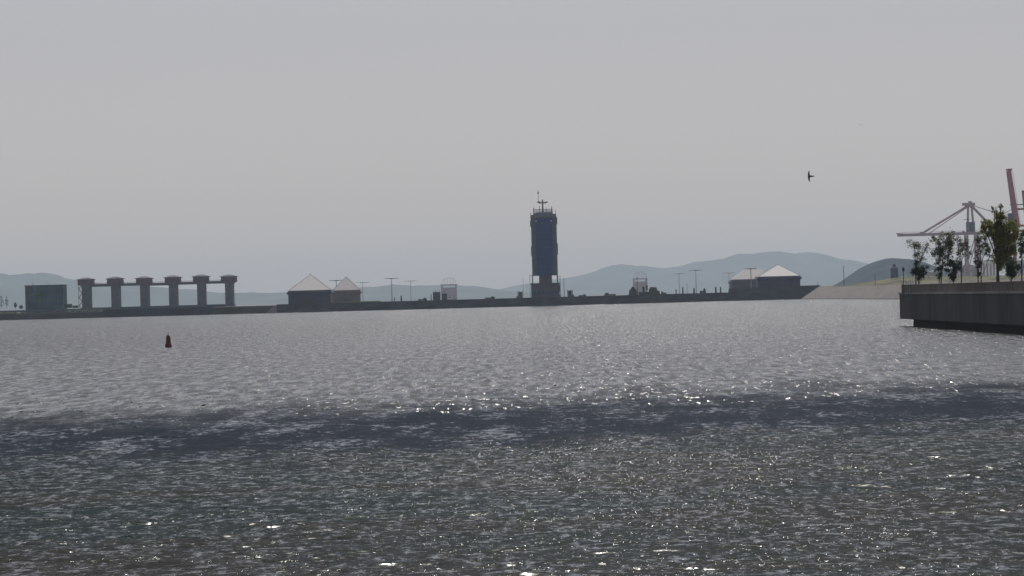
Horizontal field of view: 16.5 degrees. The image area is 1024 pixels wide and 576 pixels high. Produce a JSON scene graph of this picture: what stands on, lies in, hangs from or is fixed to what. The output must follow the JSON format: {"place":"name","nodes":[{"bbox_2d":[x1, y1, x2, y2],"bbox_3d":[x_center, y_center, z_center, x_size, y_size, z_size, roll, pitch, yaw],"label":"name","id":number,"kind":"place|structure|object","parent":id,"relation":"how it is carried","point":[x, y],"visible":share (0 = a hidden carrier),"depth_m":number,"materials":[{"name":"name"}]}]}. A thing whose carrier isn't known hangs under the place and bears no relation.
{"place":"outdoors","nodes":[
{"label":"outdoors","id":0,"kind":"place"},
{"bbox_2d":[0,311,70,314],"bbox_3d":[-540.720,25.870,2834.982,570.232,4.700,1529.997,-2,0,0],"label":"shore","id":1,"kind":"structure","parent":0,"point":[37,313],"depth_m":2069.99,"materials":[{"name":"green plant"}]},
{"bbox_2d":[24,282,66,312],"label":"office block","id":2,"kind":"structure","parent":1,"relation":"on","point":[42,297],"depth_m":2140.01,"materials":[{"name":"glass"}]},
{"bbox_2d":[64,304,77,307],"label":"shed","id":3,"kind":"structure","parent":1,"relation":"on","point":[69,306],"depth_m":2140.00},
{"bbox_2d":[0,273,601,310],"bbox_3d":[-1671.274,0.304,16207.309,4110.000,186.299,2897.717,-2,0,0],"label":"hills","id":4,"kind":"structure","parent":0,"point":[12,288],"depth_m":15602.11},
{"bbox_2d":[0,299,1023,575],"bbox_3d":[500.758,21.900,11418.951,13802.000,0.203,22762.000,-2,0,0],"label":"water","id":5,"kind":"structure","parent":0,"point":[832,437],"depth_m":132.63,"materials":[{"name":"grey liquid"}]},
{"bbox_2d":[0,305,276,319],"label":"barrage wall","id":6,"kind":"structure","parent":5,"relation":"in","point":[157,311],"depth_m":2040.99,"materials":[{"name":"grey concrete"}]},
{"bbox_2d":[165,333,171,346],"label":"channel buoy","id":7,"kind":"object","parent":5,"relation":"on","point":[168,342],"visible":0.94,"depth_m":473.25,"materials":[{"name":"red paint"}]},
{"bbox_2d":[267,306,276,312],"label":"boat ramp","id":8,"kind":"object","parent":5,"relation":"in","point":[273,309],"visible":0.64,"depth_m":2035.98,"materials":[{"name":"concrete"}]},
{"bbox_2d":[277,285,819,312],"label":"harbour wall","id":9,"kind":"structure","parent":5,"relation":"in","point":[769,293],"depth_m":2039.98,"materials":[{"name":"concrete"}]},
{"bbox_2d":[71,292,723,312],"bbox_3d":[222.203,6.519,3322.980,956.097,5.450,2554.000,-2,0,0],"label":"quay yard","id":10,"kind":"structure","parent":9,"relation":"on","point":[246,306],"depth_m":2045.99,"materials":[{"name":"concrete"}]},
{"bbox_2d":[0,309,104,313],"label":"shore scrub","id":11,"kind":"object","parent":10,"relation":"on","point":[24,312],"visible":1,"depth_m":2045.94,"materials":[{"name":"plant"}]},
{"bbox_2d":[77,274,237,308],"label":"sluice gate","id":12,"kind":"structure","parent":10,"relation":"on","point":[144,283],"depth_m":2201.01,"materials":[{"name":"grey concrete"}]},
{"bbox_2d":[286,274,333,303],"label":"pyramid hall","id":13,"kind":"structure","parent":10,"relation":"on","point":[310,288],"depth_m":2047.50,"materials":[{"name":"grey metal"}]},
{"bbox_2d":[306,298,312,303],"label":"door","id":14,"kind":"structure","parent":13,"relation":"in","point":[308,300],"depth_m":2047.20,"materials":[{"name":"metal"}]},
{"bbox_2d":[332,277,361,302],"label":"pyramid hall","id":15,"kind":"structure","parent":10,"relation":"on","point":[345,289],"depth_m":2231.00,"materials":[{"name":"grey metal"}]},
{"bbox_2d":[341,301,380,302],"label":"grass strip","id":16,"kind":"object","parent":10,"relation":"on","point":[363,301],"depth_m":2047.99,"materials":[{"name":"plant"}]},
{"bbox_2d":[385,278,397,300],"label":"lamp mast","id":17,"kind":"object","parent":10,"relation":"on","point":[391,285],"visible":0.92,"depth_m":2349.82,"materials":[{"name":"grey metal"}]},
{"bbox_2d":[433,290,447,299],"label":"kiosk","id":18,"kind":"object","parent":10,"relation":"on","point":[436,296],"visible":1,"depth_m":2043.00,"materials":[{"name":"stone"}]},
{"bbox_2d":[441,278,456,299],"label":"lock gantry","id":19,"kind":"object","parent":10,"relation":"on","point":[451,291],"visible":0.99,"depth_m":3901.00,"materials":[{"name":"metal"}]},
{"bbox_2d":[516,291,522,297],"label":"winch machine","id":20,"kind":"object","parent":10,"relation":"on","point":[520,294],"visible":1,"depth_m":2053.00,"materials":[{"name":"metal"}]},
{"bbox_2d":[567,290,573,296],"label":"winch machine","id":21,"kind":"object","parent":10,"relation":"on","point":[569,293],"visible":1,"depth_m":2053.00,"materials":[{"name":"metal"}]},
{"bbox_2d":[632,272,647,294],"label":"lock gantry","id":22,"kind":"object","parent":10,"relation":"on","point":[641,284],"visible":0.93,"depth_m":3901.01,"materials":[{"name":"metal"}]},
{"bbox_2d":[629,285,659,294],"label":"patrol boat","id":23,"kind":"object","parent":10,"relation":"on","point":[633,290],"visible":1,"depth_m":2052.00,"materials":[{"name":"metal"}]},
{"bbox_2d":[728,269,763,287],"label":"pyramid hall","id":24,"kind":"structure","parent":10,"relation":"on","point":[743,278],"depth_m":2121.57,"materials":[{"name":"metal"}]},
{"bbox_2d":[753,263,801,286],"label":"pyramid hall","id":25,"kind":"structure","parent":10,"relation":"on","point":[777,275],"depth_m":2048.01,"materials":[{"name":"grey metal"}]},
{"bbox_2d":[896,201,993,275],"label":"container crane","id":26,"kind":"object","parent":10,"relation":"on","point":[970,228],"visible":0.73,"depth_m":3000.10,"materials":[{"name":"paint"}]},
{"bbox_2d":[1004,169,1023,275],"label":"container crane","id":27,"kind":"object","parent":10,"relation":"on","point":[1014,204],"visible":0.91,"depth_m":2699.97,"materials":[{"name":"red paint"}]},
{"bbox_2d":[802,279,1023,299],"bbox_3d":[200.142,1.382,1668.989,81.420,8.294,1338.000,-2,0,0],"label":"revetment","id":28,"kind":"object","parent":5,"relation":"in","point":[867,292],"visible":0.39,"depth_m":1740.21,"materials":[{"name":"stone"}]},
{"bbox_2d":[898,281,1023,333],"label":"quay","id":29,"kind":"structure","parent":5,"relation":"on","point":[989,306],"depth_m":424.50,"materials":[{"name":"concrete"}]},
{"bbox_2d":[902,267,903,293],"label":"lamp post","id":30,"kind":"object","parent":29,"relation":"on","point":[903,279],"visible":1,"depth_m":486.95,"materials":[{"name":"metal"}]},
{"bbox_2d":[906,281,914,293],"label":"guard rail","id":31,"kind":"object","parent":29,"relation":"on","point":[909,282],"visible":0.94,"depth_m":484.11,"materials":[{"name":"grey metal"}]},
{"bbox_2d":[904,238,931,283],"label":"tree","id":32,"kind":"object","parent":29,"relation":"on","point":[915,246],"visible":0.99,"depth_m":481.95,"materials":[{"name":"green plant"}]},
{"bbox_2d":[909,259,929,283],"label":"bush","id":33,"kind":"object","parent":29,"relation":"on","point":[920,272],"visible":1,"depth_m":477.75,"materials":[{"name":"green plant"}]},
{"bbox_2d":[934,261,946,283],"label":"bush","id":34,"kind":"object","parent":29,"relation":"on","point":[940,268],"visible":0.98,"depth_m":465.78,"materials":[{"name":"green plant"}]},
{"bbox_2d":[928,227,959,283],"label":"tree","id":35,"kind":"object","parent":29,"relation":"on","point":[949,242],"visible":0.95,"depth_m":469.84,"materials":[{"name":"green plant"}]},
{"bbox_2d":[944,255,962,282],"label":"bush","id":36,"kind":"object","parent":29,"relation":"on","point":[955,268],"visible":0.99,"depth_m":457.83,"materials":[{"name":"green plant"}]},
{"bbox_2d":[954,235,974,282],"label":"tree","id":37,"kind":"object","parent":29,"relation":"on","point":[961,248],"visible":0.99,"depth_m":454.95,"materials":[{"name":"green plant"}]},
{"bbox_2d":[973,259,983,277],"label":"bush","id":38,"kind":"object","parent":29,"relation":"on","point":[977,264],"visible":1,"depth_m":443.95,"materials":[{"name":"green plant"}]},
{"bbox_2d":[971,233,993,281],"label":"tree","id":39,"kind":"object","parent":29,"relation":"on","point":[986,247],"visible":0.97,"depth_m":439.87,"materials":[{"name":"green plant"}]},
{"bbox_2d":[978,203,1020,281],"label":"tree","id":40,"kind":"object","parent":29,"relation":"on","point":[1003,237],"visible":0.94,"depth_m":424.70,"materials":[{"name":"green plant"}]},
{"bbox_2d":[1002,258,1022,280],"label":"bush","id":41,"kind":"object","parent":29,"relation":"on","point":[1011,273],"visible":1,"depth_m":419.80,"materials":[{"name":"green plant"}]},
{"bbox_2d":[1015,226,1023,280],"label":"tree","id":42,"kind":"object","parent":29,"relation":"on","point":[1021,248],"visible":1,"depth_m":409.95,"materials":[{"name":"green plant"}]},
{"bbox_2d":[0,0,1023,292],"label":"sky","id":43,"kind":"structure","parent":0,"point":[271,145],"materials":[{"name":"grey"}]},
{"bbox_2d":[530,192,560,297],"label":"control tower","id":44,"kind":"structure","parent":0,"point":[544,244],"depth_m":2042.55,"materials":[{"name":"glass"}]},
{"bbox_2d":[499,251,867,295],"bbox_3d":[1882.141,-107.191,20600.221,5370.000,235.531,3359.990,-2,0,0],"label":"hills","id":45,"kind":"structure","parent":0,"point":[811,268],"depth_m":19826.69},
{"bbox_2d":[833,258,1004,285],"bbox_3d":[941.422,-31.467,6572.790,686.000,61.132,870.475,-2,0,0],"label":"hills","id":46,"kind":"structure","parent":0,"point":[876,270],"depth_m":6441.34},
{"bbox_2d":[845,276,1023,285],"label":"grassy knoll","id":47,"kind":"structure","parent":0,"point":[896,280],"depth_m":2412.19,"materials":[{"name":"green plant"}]},
{"bbox_2d":[890,264,897,277],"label":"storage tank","id":48,"kind":"object","parent":47,"relation":"on","point":[894,270],"visible":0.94,"depth_m":2437.84,"materials":[{"name":"metal"}]},
{"bbox_2d":[928,270,942,276],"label":"warehouse","id":49,"kind":"structure","parent":0,"point":[932,273],"depth_m":3300.02,"materials":[{"name":"metal"}]},
{"bbox_2d":[956,265,974,275],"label":"warehouse","id":50,"kind":"structure","parent":0,"point":[971,267],"depth_m":3350.01,"materials":[{"name":"grey metal"}]},
{"bbox_2d":[979,260,995,275],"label":"warehouse","id":51,"kind":"structure","parent":0,"point":[989,270],"depth_m":3250.01,"materials":[{"name":"white paint"}]},
{"bbox_2d":[1017,260,1023,275],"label":"warehouse","id":52,"kind":"structure","parent":0,"point":[1019,262],"depth_m":3300.01,"materials":[{"name":"grey metal"}]}
]}

